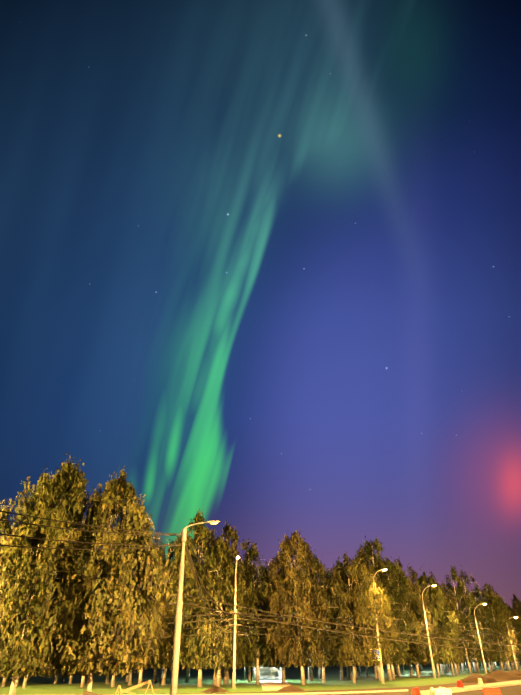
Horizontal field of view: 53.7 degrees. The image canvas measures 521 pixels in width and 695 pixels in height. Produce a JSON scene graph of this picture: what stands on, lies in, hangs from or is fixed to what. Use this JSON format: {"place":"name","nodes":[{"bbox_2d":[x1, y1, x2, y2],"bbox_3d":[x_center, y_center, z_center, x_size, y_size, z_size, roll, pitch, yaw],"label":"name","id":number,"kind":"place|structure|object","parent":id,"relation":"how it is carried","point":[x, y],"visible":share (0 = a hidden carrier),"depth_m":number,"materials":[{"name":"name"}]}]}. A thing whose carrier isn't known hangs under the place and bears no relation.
{"place":"outdoors","nodes":[
{"label":"outdoors","id":0,"kind":"place"},
{"bbox_2d":[0,661,520,694],"bbox_3d":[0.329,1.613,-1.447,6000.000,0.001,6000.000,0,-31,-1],"label":"ground","id":1,"kind":"structure","parent":0,"point":[39,685],"depth_m":61.06,"materials":[{"name":"green plant"}]},
{"bbox_2d":[1,589,31,686],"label":"birch","id":2,"kind":"object","parent":1,"relation":"on","point":[4,682],"depth_m":52.39,"materials":[{"name":"white plant"}]},
{"bbox_2d":[22,641,32,688],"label":"birch","id":3,"kind":"object","parent":1,"relation":"on","point":[24,683],"visible":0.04,"depth_m":49.18,"materials":[{"name":"white plant"}]},
{"bbox_2d":[0,453,101,694],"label":"birch","id":4,"kind":"object","parent":1,"relation":"on","point":[22,571],"visible":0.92,"depth_m":29.45,"materials":[{"name":"green plant"}]},
{"bbox_2d":[53,664,58,683],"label":"birch","id":5,"kind":"object","parent":1,"relation":"on","point":[56,679],"depth_m":58.84,"materials":[{"name":"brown plant"}]},
{"bbox_2d":[79,551,93,687],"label":"birch","id":6,"kind":"object","parent":1,"relation":"on","point":[82,682],"depth_m":50.31,"materials":[{"name":"white plant"}]},
{"bbox_2d":[27,464,175,691],"bbox_3d":[-9.115,13.943,31.726,9.456,13.817,7.378,-21,-37,30],"label":"birch","id":7,"kind":"object","parent":1,"relation":"on","point":[89,648],"visible":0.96,"depth_m":29.37,"materials":[{"name":"green plant"}]},
{"bbox_2d":[106,575,157,686],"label":"birch","id":8,"kind":"object","parent":1,"relation":"on","point":[113,682],"depth_m":50.48,"materials":[{"name":"white plant"}]},
{"bbox_2d":[111,625,166,684],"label":"birch","id":9,"kind":"object","parent":1,"relation":"on","point":[130,679],"depth_m":54.18,"materials":[{"name":"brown plant"}]},
{"bbox_2d":[110,542,185,686],"bbox_3d":[-11.862,26.956,52.748,8.768,13.433,8.948,0,-31,-1],"label":"birch","id":10,"kind":"object","parent":1,"relation":"on","point":[162,655],"visible":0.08,"depth_m":50.47,"materials":[{"name":"green plant"}]},
{"bbox_2d":[151,527,171,683],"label":"birch","id":11,"kind":"object","parent":1,"relation":"on","point":[155,670],"visible":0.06,"depth_m":63.95,"materials":[{"name":"green plant"}]},
{"bbox_2d":[150,614,186,681],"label":"birch","id":12,"kind":"object","parent":1,"relation":"on","point":[161,674],"visible":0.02,"depth_m":62.37,"materials":[{"name":"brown plant"}]},
{"bbox_2d":[147,539,197,684],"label":"birch","id":13,"kind":"object","parent":1,"relation":"on","point":[161,648],"visible":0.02,"depth_m":55.29,"materials":[{"name":"green plant"}]},
{"bbox_2d":[171,540,209,682],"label":"birch","id":14,"kind":"object","parent":1,"relation":"on","point":[187,676],"visible":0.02,"depth_m":59.62,"materials":[{"name":"green plant"}]},
{"bbox_2d":[163,520,219,694],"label":"pole","id":15,"kind":"object","parent":1,"relation":"on","point":[175,662],"visible":0.9,"depth_m":31.06,"materials":[{"name":"grey paint"}]},
{"bbox_2d":[0,510,520,652],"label":"overhead cables","id":16,"kind":"object","parent":15,"relation":"attached to","point":[192,569],"visible":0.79,"depth_m":32.48,"materials":[{"name":"grey metal"}]},
{"bbox_2d":[163,507,237,686],"bbox_3d":[-6.407,25.024,53.095,8.510,17.030,7.424,0,-31,-1],"label":"birch","id":17,"kind":"object","parent":1,"relation":"on","point":[200,532],"visible":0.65,"depth_m":52.02,"materials":[{"name":"green plant"}]},
{"bbox_2d":[202,686,229,692],"bbox_3d":[-3.590,27.472,41.422,2.435,0.400,2.368,0,-31,-1],"label":"earth mound","id":18,"kind":"object","parent":1,"relation":"on","point":[214,689],"visible":0.96,"depth_m":40.93,"materials":[{"name":"brown soil"}]},
{"bbox_2d":[182,541,255,686],"bbox_3d":[-4.079,26.339,52.214,7.803,13.818,5.942,13,-34,-21],"label":"birch","id":19,"kind":"object","parent":1,"relation":"on","point":[225,644],"visible":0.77,"depth_m":51.03,"materials":[{"name":"green plant"}]},
{"bbox_2d":[182,521,257,684],"bbox_3d":[-4.755,27.354,56.222,9.101,16.270,7.880,0,-31,-1],"label":"birch","id":20,"kind":"object","parent":1,"relation":"on","point":[233,536],"visible":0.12,"depth_m":58.21,"materials":[{"name":"green plant"}]},
{"bbox_2d":[182,556,262,684],"bbox_3d":[-4.245,28.320,54.919,9.470,13.255,7.820,0,-31,-1],"label":"birch","id":21,"kind":"object","parent":1,"relation":"on","point":[233,596],"visible":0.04,"depth_m":54.12,"materials":[{"name":"green plant"}]},
{"bbox_2d":[229,556,240,688],"bbox_3d":[-2.387,25.278,47.681,1.099,10.991,2.426,0,-31,-1],"label":"street lamp","id":22,"kind":"object","parent":1,"relation":"on","point":[234,668],"visible":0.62,"depth_m":47.52,"materials":[{"name":"grey metal"}]},
{"bbox_2d":[227,562,250,683],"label":"birch","id":23,"kind":"object","parent":1,"relation":"on","point":[247,629],"depth_m":57.64,"materials":[{"name":"green plant"}]},
{"bbox_2d":[223,561,259,683],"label":"birch","id":24,"kind":"object","parent":1,"relation":"on","point":[225,678],"depth_m":56.32,"materials":[{"name":"green plant"}]},
{"bbox_2d":[246,562,261,681],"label":"birch","id":25,"kind":"object","parent":1,"relation":"on","point":[249,674],"depth_m":60.02,"materials":[{"name":"green plant"}]},
{"bbox_2d":[240,539,268,680],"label":"birch","id":26,"kind":"object","parent":1,"relation":"on","point":[247,548],"visible":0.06,"depth_m":69.91,"materials":[{"name":"green plant"}]},
{"bbox_2d":[234,545,303,684],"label":"birch","id":27,"kind":"object","parent":1,"relation":"on","point":[252,554],"visible":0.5,"depth_m":55.10,"materials":[{"name":"green plant"}]},
{"bbox_2d":[259,666,285,679],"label":"memorial wall","id":28,"kind":"structure","parent":1,"relation":"on","point":[271,673],"depth_m":66.84,"materials":[{"name":"white stone"}]},
{"bbox_2d":[254,552,305,683],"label":"birch","id":29,"kind":"object","parent":1,"relation":"on","point":[291,630],"visible":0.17,"depth_m":55.62,"materials":[{"name":"green plant"}]},
{"bbox_2d":[278,685,303,690],"bbox_3d":[2.435,27.647,41.797,2.185,0.400,2.247,0,-31,-1],"label":"earth mound","id":30,"kind":"object","parent":1,"relation":"on","point":[290,688],"visible":0.94,"depth_m":41.42,"materials":[{"name":"brown soil"}]},
{"bbox_2d":[257,530,333,684],"bbox_3d":[3.888,26.957,54.495,8.370,15.030,9.507,0,-31,-1],"label":"birch","id":31,"kind":"object","parent":1,"relation":"on","point":[297,580],"visible":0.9,"depth_m":53.20,"materials":[{"name":"green plant"}]},
{"bbox_2d":[280,568,315,680],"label":"birch","id":32,"kind":"object","parent":1,"relation":"on","point":[309,675],"depth_m":62.17,"materials":[{"name":"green plant"}]},
{"bbox_2d":[289,563,318,680],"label":"birch","id":33,"kind":"object","parent":1,"relation":"on","point":[312,678],"depth_m":62.65,"materials":[{"name":"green plant"}]},
{"bbox_2d":[293,550,324,678],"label":"birch","id":34,"kind":"object","parent":1,"relation":"on","point":[320,674],"visible":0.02,"depth_m":66.82,"materials":[{"name":"green plant"}]},
{"bbox_2d":[295,557,356,682],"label":"birch","id":35,"kind":"object","parent":1,"relation":"on","point":[331,625],"visible":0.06,"depth_m":58.97,"materials":[{"name":"green plant"}]},
{"bbox_2d":[313,556,358,680],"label":"birch","id":36,"kind":"object","parent":1,"relation":"on","point":[342,570],"visible":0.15,"depth_m":65.46,"materials":[{"name":"green plant"}]},
{"bbox_2d":[330,558,360,679],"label":"birch","id":37,"kind":"object","parent":1,"relation":"on","point":[350,675],"depth_m":63.77,"materials":[{"name":"green plant"}]},
{"bbox_2d":[344,572,347,675],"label":"birch","id":38,"kind":"object","parent":1,"relation":"on","point":[345,670],"depth_m":79.81,"materials":[{"name":"brown plant"}]},
{"bbox_2d":[317,552,395,682],"bbox_3d":[10.118,29.242,56.609,8.526,13.223,8.254,0,-31,-1],"label":"birch","id":39,"kind":"object","parent":1,"relation":"on","point":[360,600],"visible":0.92,"depth_m":54.97,"materials":[{"name":"green plant"}]},
{"bbox_2d":[347,548,401,681],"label":"birch","id":40,"kind":"object","parent":1,"relation":"on","point":[361,556],"visible":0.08,"depth_m":59.12,"materials":[{"name":"green plant"}]},
{"bbox_2d":[356,585,395,678],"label":"birch","id":41,"kind":"object","parent":1,"relation":"on","point":[375,673],"depth_m":65.54,"materials":[{"name":"green plant"}]},
{"bbox_2d":[373,568,387,683],"bbox_3d":[13.435,29.716,55.217,2.397,10.991,1.090,-21,-37,30],"label":"street lamp","id":42,"kind":"object","parent":1,"relation":"on","point":[382,674],"visible":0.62,"depth_m":53.77,"materials":[{"name":"grey metal"}]},
{"bbox_2d":[370,649,381,660],"bbox_3d":[12.146,32.370,54.279,1.100,1.100,0.142,-6,-32,9],"label":"crossing sign","id":43,"kind":"object","parent":42,"relation":"attached to","point":[379,655],"visible":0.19,"depth_m":54.18,"materials":[{"name":"yellow"}]},
{"bbox_2d":[351,536,415,680],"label":"birch","id":44,"kind":"object","parent":1,"relation":"on","point":[368,548],"visible":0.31,"depth_m":63.54,"materials":[{"name":"green plant"}]},
{"bbox_2d":[379,556,410,675],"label":"birch","id":45,"kind":"object","parent":1,"relation":"on","point":[398,668],"depth_m":79.55,"materials":[{"name":"green plant"}]},
{"bbox_2d":[374,554,420,678],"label":"birch","id":46,"kind":"object","parent":1,"relation":"on","point":[384,584],"visible":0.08,"depth_m":67.09,"materials":[{"name":"green plant"}]},
{"bbox_2d":[394,567,415,675],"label":"birch","id":47,"kind":"object","parent":1,"relation":"on","point":[411,672],"depth_m":75.79,"materials":[{"name":"green plant"}]},
{"bbox_2d":[396,557,421,674],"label":"birch","id":48,"kind":"object","parent":1,"relation":"on","point":[414,575],"visible":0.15,"depth_m":85.81,"materials":[{"name":"green plant"}]},
{"bbox_2d":[392,566,446,677],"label":"birch","id":49,"kind":"object","parent":1,"relation":"on","point":[419,653],"visible":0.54,"depth_m":70.03,"materials":[{"name":"green plant"}]},
{"bbox_2d":[422,584,436,677],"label":"street lamp","id":50,"kind":"object","parent":1,"relation":"on","point":[433,668],"visible":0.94,"depth_m":67.61,"materials":[{"name":"grey metal"}]},
{"bbox_2d":[412,565,459,676],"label":"birch","id":51,"kind":"object","parent":1,"relation":"on","point":[439,611],"visible":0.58,"depth_m":73.42,"materials":[{"name":"green plant"}]},
{"bbox_2d":[428,571,446,672],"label":"birch","id":52,"kind":"object","parent":1,"relation":"on","point":[445,670],"depth_m":95.32,"materials":[{"name":"green plant"}]},
{"bbox_2d":[435,584,465,675],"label":"birch","id":53,"kind":"object","parent":1,"relation":"on","point":[452,605],"visible":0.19,"depth_m":77.64,"materials":[{"name":"green plant"}]},
{"bbox_2d":[429,580,478,673],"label":"birch","id":54,"kind":"object","parent":1,"relation":"on","point":[460,616],"visible":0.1,"depth_m":83.52,"materials":[{"name":"green plant"}]},
{"bbox_2d":[446,583,470,672],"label":"birch","id":55,"kind":"object","parent":1,"relation":"on","point":[447,584],"visible":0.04,"depth_m":93.24,"materials":[{"name":"green plant"}]},
{"bbox_2d":[443,565,486,673],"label":"birch","id":56,"kind":"object","parent":1,"relation":"on","point":[457,579],"visible":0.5,"depth_m":86.20,"materials":[{"name":"green plant"}]},
{"bbox_2d":[457,585,480,670],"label":"birch","id":57,"kind":"object","parent":1,"relation":"on","point":[477,647],"depth_m":102.40,"materials":[{"name":"green plant"}]},
{"bbox_2d":[447,569,494,672],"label":"birch","id":58,"kind":"object","parent":1,"relation":"on","point":[465,596],"visible":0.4,"depth_m":91.72,"materials":[{"name":"green plant"}]},
{"bbox_2d":[456,598,488,671],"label":"birch","id":59,"kind":"object","parent":1,"relation":"on","point":[472,616],"depth_m":100.59,"materials":[{"name":"green plant"}]},
{"bbox_2d":[474,603,486,674],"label":"street lamp","id":60,"kind":"object","parent":1,"relation":"on","point":[485,669],"visible":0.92,"depth_m":81.24,"materials":[{"name":"grey metal"}]},
{"bbox_2d":[469,586,493,669],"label":"birch","id":61,"kind":"object","parent":1,"relation":"on","point":[485,631],"depth_m":109.08,"materials":[{"name":"green plant"}]},
{"bbox_2d":[466,589,501,671],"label":"birch","id":62,"kind":"object","parent":1,"relation":"on","point":[490,640],"visible":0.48,"depth_m":95.16,"materials":[{"name":"green plant"}]},
{"bbox_2d":[478,582,515,670],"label":"birch","id":63,"kind":"object","parent":1,"relation":"on","point":[491,598],"visible":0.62,"depth_m":99.84,"materials":[{"name":"green plant"}]},
{"bbox_2d":[482,592,520,667],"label":"birch","id":64,"kind":"object","parent":1,"relation":"on","point":[515,643],"visible":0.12,"depth_m":104.34,"materials":[{"name":"green plant"}]},
{"bbox_2d":[486,583,518,670],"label":"birch","id":65,"kind":"object","parent":1,"relation":"on","point":[509,628],"visible":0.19,"depth_m":101.50,"materials":[{"name":"green plant"}]},
{"bbox_2d":[484,670,520,679],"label":"earth mound","id":66,"kind":"object","parent":1,"relation":"on","point":[500,675],"visible":0.85,"depth_m":60.48,"materials":[{"name":"brown soil"}]},
{"bbox_2d":[491,605,520,669],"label":"birch","id":67,"kind":"object","parent":1,"relation":"on","point":[515,623],"visible":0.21,"depth_m":106.99,"materials":[{"name":"green plant"}]},
{"bbox_2d":[502,608,520,669],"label":"birch","id":68,"kind":"object","parent":1,"relation":"on","point":[514,640],"depth_m":113.12,"materials":[{"name":"green plant"}]},
{"bbox_2d":[504,602,520,668],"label":"birch","id":69,"kind":"object","parent":1,"relation":"on","point":[520,647],"visible":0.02,"depth_m":116.01,"materials":[{"name":"green plant"}]},
{"bbox_2d":[507,617,517,669],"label":"street lamp","id":70,"kind":"object","parent":1,"relation":"on","point":[513,653],"visible":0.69,"depth_m":97.73,"materials":[{"name":"grey metal"}]},
{"bbox_2d":[509,670,520,675],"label":"earth mound","id":71,"kind":"object","parent":1,"relation":"on","point":[516,672],"visible":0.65,"depth_m":68.54,"materials":[{"name":"brown soil"}]},
{"bbox_2d":[509,606,520,643],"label":"birch","id":72,"kind":"object","parent":1,"relation":"on","point":[514,611],"depth_m":125.32,"materials":[{"name":"green plant"}]},
{"bbox_2d":[511,594,520,614],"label":"birch","id":73,"kind":"object","parent":1,"relation":"on","point":[515,599],"visible":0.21,"depth_m":132.12,"materials":[{"name":"green plant"}]},
{"bbox_2d":[512,602,520,643],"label":"birch","id":74,"kind":"object","parent":1,"relation":"on","point":[517,609],"visible":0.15,"depth_m":128.44,"materials":[{"name":"green plant"}]},
{"bbox_2d":[0,0,520,661],"label":"sky","id":75,"kind":"structure","parent":0,"point":[260,260],"materials":[{"name":"blue"}]},
{"bbox_2d":[260,680,290,690],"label":"park path","id":76,"kind":"structure","parent":0,"point":[267,685],"depth_m":52.24,"materials":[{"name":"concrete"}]},
{"bbox_2d":[60,680,506,694],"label":"road","id":77,"kind":"structure","parent":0,"point":[426,686],"depth_m":41.63,"materials":[{"name":"asphalt"}]},
{"bbox_2d":[83,691,101,694],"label":"concrete slabs","id":78,"kind":"structure","parent":77,"relation":"on","point":[87,693],"depth_m":27.79,"materials":[{"name":"concrete"}]},
{"bbox_2d":[115,680,153,694],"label":"wooden trestle","id":79,"kind":"object","parent":77,"relation":"on","point":[127,690],"visible":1,"depth_m":30.06,"materials":[{"name":"brown wood"}]},
{"bbox_2d":[116,689,407,694],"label":"kerb","id":80,"kind":"structure","parent":77,"relation":"on","point":[305,693],"depth_m":36.91,"materials":[{"name":"concrete"}]},
{"bbox_2d":[461,673,499,682],"bbox_3d":[22.674,34.674,54.043,4.035,0.800,4.504,7,-32,-13],"label":"earth mound","id":81,"kind":"object","parent":77,"relation":"on","point":[472,678],"visible":0.88,"depth_m":52.93,"materials":[{"name":"brown soil"}]},
{"bbox_2d":[307,679,520,694],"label":"road","id":82,"kind":"structure","parent":0,"point":[512,690],"depth_m":37.51,"materials":[{"name":"asphalt"}]},
{"bbox_2d":[412,688,420,694],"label":"red barrier","id":83,"kind":"object","parent":82,"relation":"on","point":[415,691],"visible":1,"depth_m":31.15,"materials":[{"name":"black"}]},
{"bbox_2d":[430,687,434,694],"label":"white barrier","id":84,"kind":"object","parent":82,"relation":"on","point":[432,691],"visible":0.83,"depth_m":31.38,"materials":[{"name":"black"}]},
{"bbox_2d":[434,688,451,694],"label":"white barrier","id":85,"kind":"object","parent":82,"relation":"on","point":[442,691],"visible":1,"depth_m":30.72,"materials":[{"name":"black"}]},
{"bbox_2d":[457,680,463,686],"bbox_3d":[16.229,27.460,41.937,0.430,0.620,0.950,-3,-31,4],"label":"red barrier","id":86,"kind":"object","parent":82,"relation":"on","point":[459,683],"visible":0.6,"depth_m":41.66,"materials":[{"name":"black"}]},
{"bbox_2d":[483,688,500,694],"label":"red barrier","id":87,"kind":"object","parent":82,"relation":"on","point":[491,691],"visible":1,"depth_m":30.48,"materials":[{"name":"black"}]},
{"bbox_2d":[420,680,520,694],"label":"curb","id":88,"kind":"structure","parent":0,"point":[479,686],"depth_m":42.65,"materials":[{"name":"concrete"}]}
]}

